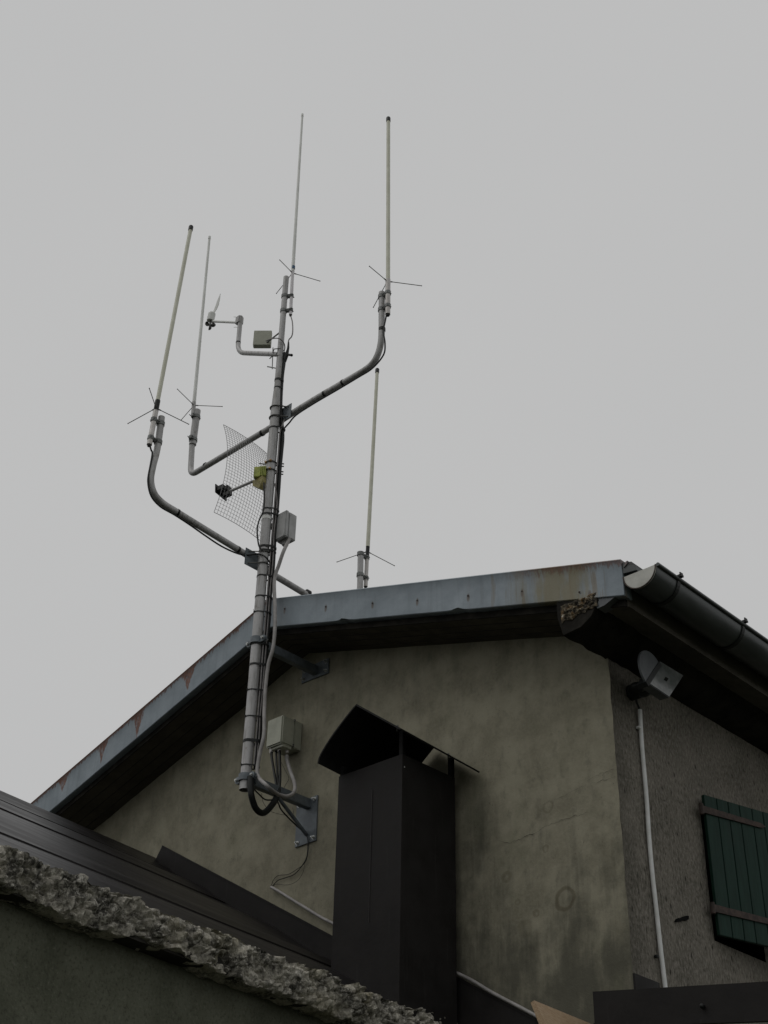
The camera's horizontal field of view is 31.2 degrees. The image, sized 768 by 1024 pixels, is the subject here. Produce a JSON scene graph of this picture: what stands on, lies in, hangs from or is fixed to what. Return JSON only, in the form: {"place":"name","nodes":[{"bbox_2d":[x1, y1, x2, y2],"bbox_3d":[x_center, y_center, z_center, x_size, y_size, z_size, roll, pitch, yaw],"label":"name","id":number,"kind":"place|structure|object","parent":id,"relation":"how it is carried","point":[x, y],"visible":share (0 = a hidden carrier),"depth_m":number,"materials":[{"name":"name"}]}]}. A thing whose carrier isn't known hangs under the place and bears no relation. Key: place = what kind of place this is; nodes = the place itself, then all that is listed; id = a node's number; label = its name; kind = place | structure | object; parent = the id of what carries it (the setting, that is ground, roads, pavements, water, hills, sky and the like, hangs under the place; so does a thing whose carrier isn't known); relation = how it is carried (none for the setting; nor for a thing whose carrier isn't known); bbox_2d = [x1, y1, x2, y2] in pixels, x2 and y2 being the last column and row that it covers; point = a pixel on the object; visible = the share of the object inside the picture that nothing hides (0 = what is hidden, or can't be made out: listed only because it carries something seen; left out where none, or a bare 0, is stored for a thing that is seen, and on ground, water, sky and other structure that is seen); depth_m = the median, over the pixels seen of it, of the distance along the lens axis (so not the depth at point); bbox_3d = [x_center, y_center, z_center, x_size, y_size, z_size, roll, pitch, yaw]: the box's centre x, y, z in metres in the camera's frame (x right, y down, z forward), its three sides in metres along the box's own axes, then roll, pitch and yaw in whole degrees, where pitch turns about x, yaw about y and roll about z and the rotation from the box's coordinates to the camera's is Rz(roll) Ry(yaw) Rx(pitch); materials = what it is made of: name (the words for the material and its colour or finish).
{"place":"outdoors","nodes":[
{"label":"outdoors","id":0,"kind":"place"},
{"bbox_2d":[0,0,767,802],"label":"sky","id":1,"kind":"structure","parent":0,"point":[576,371],"materials":[{"name":"grey"}]},
{"bbox_3d":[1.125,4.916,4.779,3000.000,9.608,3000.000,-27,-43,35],"label":"ground","id":2,"kind":"structure","parent":0,"visible":0},
{"bbox_2d":[0,791,538,1023],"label":"stone annex","id":3,"kind":"object","parent":2,"relation":"on","point":[97,928],"visible":0.98,"depth_m":5.86,"materials":[{"name":"concrete"}]},
{"bbox_2d":[317,704,479,1023],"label":"chimney","id":4,"kind":"object","parent":3,"relation":"on","point":[394,927],"visible":0.94,"depth_m":7.40,"materials":[{"name":"metal"}]},
{"bbox_2d":[270,886,536,1018],"bbox_3d":[0.078,2.436,7.639,2.187,1.188,0.019,-27,-43,35],"label":"cable conduit","id":5,"kind":"object","parent":3,"relation":"attached to","point":[499,996],"visible":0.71,"depth_m":7.20,"materials":[{"name":"grey plastic"}]},
{"bbox_2d":[30,559,767,1023],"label":"mountain house","id":6,"kind":"structure","parent":2,"relation":"on","point":[512,685],"depth_m":7.72,"materials":[{"name":"beige paint"}]},
{"bbox_2d":[147,275,385,847],"bbox_3d":[-0.781,0.058,9.531,1.519,4.406,1.459,1,-34,0],"label":"antenna mast","id":7,"kind":"object","parent":6,"relation":"attached to","point":[305,819],"visible":0.96,"depth_m":9.18,"materials":[{"name":"metal"}]},
{"bbox_2d":[127,225,192,446],"bbox_3d":[-1.455,-1.251,9.595,0.372,2.072,0.440,17,-37,-22],"label":"whip antenna","id":8,"kind":"object","parent":7,"relation":"attached to","point":[154,421],"visible":1,"depth_m":9.37,"materials":[{"name":"beige metal"}]},
{"bbox_2d":[177,236,222,440],"bbox_3d":[-1.541,-1.504,11.370,0.390,2.258,0.389,-27,-43,35],"label":"whip antenna","id":9,"kind":"object","parent":7,"relation":"attached to","point":[193,413],"visible":0.92,"depth_m":11.24,"materials":[{"name":"metal"}]},
{"bbox_2d":[147,445,270,563],"bbox_3d":[-1.174,-0.026,9.126,1.021,0.488,0.130,25,-40,-31],"label":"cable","id":10,"kind":"object","parent":7,"relation":"attached to","point":[196,529],"visible":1,"depth_m":8.95,"materials":[{"name":"black rubber"}]},
{"bbox_2d":[205,294,243,329],"bbox_3d":[-1.292,-1.614,11.109,0.447,0.533,0.082,-27,-43,35],"label":"wind sensor","id":11,"kind":"object","parent":7,"relation":"on","point":[211,320],"visible":1,"depth_m":11.20,"materials":[{"name":"metal"}]},
{"bbox_2d":[214,424,283,537],"bbox_3d":[-0.961,-0.212,9.717,0.454,0.778,0.354,9,-34,-11],"label":"grid dish","id":12,"kind":"object","parent":7,"relation":"attached to","point":[223,491],"visible":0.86,"depth_m":9.62,"materials":[{"name":"metal"}]},
{"bbox_2d":[256,482,264,550],"bbox_3d":[-0.835,0.029,9.383,0.057,0.563,0.017,-2,-34,5],"label":"antenna lead","id":13,"kind":"object","parent":7,"relation":"attached to","point":[261,515],"visible":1,"depth_m":9.39,"materials":[{"name":"black rubber"}]},
{"bbox_2d":[247,775,279,815],"bbox_3d":[-0.725,1.754,8.406,0.066,0.258,0.358,-16,-37,24],"label":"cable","id":14,"kind":"object","parent":7,"relation":"attached to","point":[271,805],"visible":0.97,"depth_m":8.29,"materials":[{"name":"black rubber"}]},
{"bbox_2d":[253,421,280,768],"bbox_3d":[-0.771,0.218,9.348,0.050,3.257,0.027,0,-34,2],"label":"cable","id":15,"kind":"object","parent":7,"relation":"attached to","point":[268,593],"visible":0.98,"depth_m":9.08,"materials":[{"name":"grey plastic"}]},
{"bbox_2d":[257,483,277,754],"bbox_3d":[-0.769,0.679,9.004,0.037,2.107,0.014,-5,-34,10],"label":"cable","id":16,"kind":"object","parent":7,"relation":"attached to","point":[267,624],"visible":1,"depth_m":8.96,"materials":[{"name":"grey plastic"}]},
{"bbox_2d":[253,419,284,765],"bbox_3d":[-0.758,0.442,9.162,0.040,2.676,0.013,18,-37,-24],"label":"cable","id":17,"kind":"object","parent":7,"relation":"attached to","point":[267,593],"visible":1,"depth_m":9.09,"materials":[{"name":"grey plastic"}]},
{"bbox_2d":[253,331,284,351],"bbox_3d":[-0.864,-1.300,10.446,0.129,0.344,0.355,23,-39,-29],"label":"enclosure","id":18,"kind":"object","parent":7,"relation":"attached to","point":[262,339],"visible":1,"depth_m":10.55,"materials":[{"name":"plastic"}]},
{"bbox_2d":[256,352,285,759],"bbox_3d":[-0.759,0.188,9.348,0.064,3.307,0.030,5,-34,-5],"label":"cable","id":19,"kind":"object","parent":7,"relation":"attached to","point":[281,448],"visible":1,"depth_m":9.50,"materials":[{"name":"black rubber"}]},
{"bbox_2d":[255,539,296,798],"bbox_3d":[-0.624,1.042,8.947,0.186,1.842,0.578,-9,-35,15],"label":"cable conduit","id":20,"kind":"object","parent":7,"relation":"attached to","point":[270,788],"visible":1,"depth_m":8.72,"materials":[{"name":"grey plastic"}]},
{"bbox_2d":[254,789,298,827],"bbox_3d":[-0.663,1.851,8.501,0.078,0.148,0.479,-23,-41,32],"label":"wire","id":21,"kind":"object","parent":7,"relation":"attached to","point":[278,805],"visible":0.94,"depth_m":8.53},
{"bbox_2d":[270,510,296,546],"bbox_3d":[-0.694,0.118,9.396,0.127,0.240,0.143,-27,-43,35],"label":"side enclosure","id":22,"kind":"object","parent":7,"relation":"attached to","point":[286,524],"visible":0.96,"depth_m":9.37,"materials":[{"name":"grey plastic"}]},
{"bbox_2d":[284,342,292,360],"bbox_3d":[-0.712,-1.202,10.245,0.098,0.175,0.031,-27,-43,35],"label":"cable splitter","id":23,"kind":"object","parent":7,"relation":"attached to","point":[287,354],"visible":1,"depth_m":10.22,"materials":[{"name":"black plastic"}]},
{"bbox_2d":[272,834,307,885],"bbox_3d":[-0.590,2.171,8.591,0.316,0.297,0.022,-27,-43,35],"label":"wire","id":24,"kind":"object","parent":7,"relation":"hanging from","point":[299,868],"visible":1,"depth_m":8.53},
{"bbox_2d":[271,847,308,885],"bbox_3d":[-0.587,2.189,8.587,0.327,0.245,0.007,-27,-43,35],"label":"wire","id":25,"kind":"object","parent":7,"relation":"attached to","point":[293,871],"visible":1,"depth_m":8.53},
{"bbox_2d":[276,113,318,315],"bbox_3d":[-0.745,-2.412,11.150,0.367,2.320,0.381,-27,-43,35],"label":"whip antenna","id":26,"kind":"object","parent":7,"relation":"attached to","point":[289,310],"visible":0.98,"depth_m":10.86,"materials":[{"name":"plastic"}]},
{"bbox_2d":[287,316,292,346],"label":"cable","id":27,"kind":"object","parent":26,"relation":"hanging from","point":[292,330],"visible":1,"depth_m":10.32,"materials":[{"name":"grey plastic"}]},
{"bbox_2d":[284,315,386,427],"bbox_3d":[-0.349,-0.989,9.750,1.004,0.488,0.018,-27,-43,35],"label":"cable","id":28,"kind":"object","parent":7,"relation":"attached to","point":[294,416],"visible":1,"depth_m":9.58,"materials":[{"name":"black rubber"}]},
{"bbox_2d":[337,368,394,587],"bbox_3d":[-0.112,-0.290,10.738,0.248,2.115,0.446,-81,-83,56],"label":"whip antenna","id":29,"kind":"object","parent":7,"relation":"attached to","point":[366,566],"visible":0.98,"depth_m":10.56,"materials":[{"name":"white metal"}]},
{"bbox_2d":[369,116,421,316],"bbox_3d":[-0.002,-2.220,10.219,0.422,2.092,0.401,-27,-43,35],"label":"whip antenna","id":30,"kind":"object","parent":7,"relation":"attached to","point":[386,294],"visible":1,"depth_m":10.03,"materials":[{"name":"white metal"}]},
{"bbox_2d":[266,715,301,755],"bbox_3d":[-0.654,1.484,9.026,0.159,0.233,0.179,-27,-43,35],"label":"wall junction box","id":31,"kind":"object","parent":6,"relation":"attached to","point":[284,734],"visible":0.93,"depth_m":8.98,"materials":[{"name":"plastic"}]},
{"bbox_2d":[270,751,276,784],"bbox_3d":[-0.697,1.651,8.741,0.026,0.400,0.301,10,-35,-12],"label":"cable","id":32,"kind":"object","parent":31,"relation":"hanging from","point":[273,767],"visible":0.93,"depth_m":8.80,"materials":[{"name":"black rubber"}]},
{"bbox_2d":[275,751,278,784],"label":"cable","id":33,"kind":"object","parent":31,"relation":"hanging from","point":[276,763],"visible":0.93,"depth_m":8.83,"materials":[{"name":"black rubber"}]},
{"bbox_2d":[278,750,281,792],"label":"cable","id":34,"kind":"object","parent":31,"relation":"hanging from","point":[280,771],"visible":0.98,"depth_m":8.76,"materials":[{"name":"black rubber"}]},
{"bbox_2d":[531,1000,589,1023],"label":"pine plank","id":35,"kind":"object","parent":6,"relation":"attached to","point":[545,1014],"visible":1,"depth_m":6.05,"materials":[{"name":"beige wood"}]},
{"bbox_2d":[632,973,659,988],"bbox_3d":[1.263,2.289,6.598,0.012,0.102,0.212,-27,-43,35],"label":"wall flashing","id":36,"kind":"object","parent":6,"relation":"attached to","point":[640,982],"depth_m":6.58,"materials":[{"name":"grey metal"}]},
{"bbox_2d":[636,709,667,986],"bbox_3d":[1.371,1.725,7.084,0.026,1.561,0.071,-27,-43,35],"label":"cable conduit","id":37,"kind":"object","parent":6,"relation":"attached to","point":[660,956],"visible":0.89,"depth_m":7.05,"materials":[{"name":"white plastic"}]},
{"bbox_2d":[626,650,682,708],"bbox_3d":[1.417,0.933,7.456,0.236,0.225,0.441,-27,-43,35],"label":"floodlight","id":38,"kind":"object","parent":6,"relation":"attached to","point":[659,680],"visible":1,"depth_m":7.37,"materials":[{"name":"grey metal"}]},
{"bbox_2d":[593,981,767,1023],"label":"porch roof","id":39,"kind":"structure","parent":6,"relation":"attached to","point":[734,1003],"depth_m":5.98,"materials":[{"name":"brown metal"}]},
{"bbox_2d":[701,815,765,961],"bbox_3d":[1.866,2.084,7.669,0.179,0.805,0.568,-27,-43,35],"label":"window","id":40,"kind":"structure","parent":6,"relation":"in","point":[756,951],"depth_m":7.68,"materials":[{"name":"green wood"}]}
]}

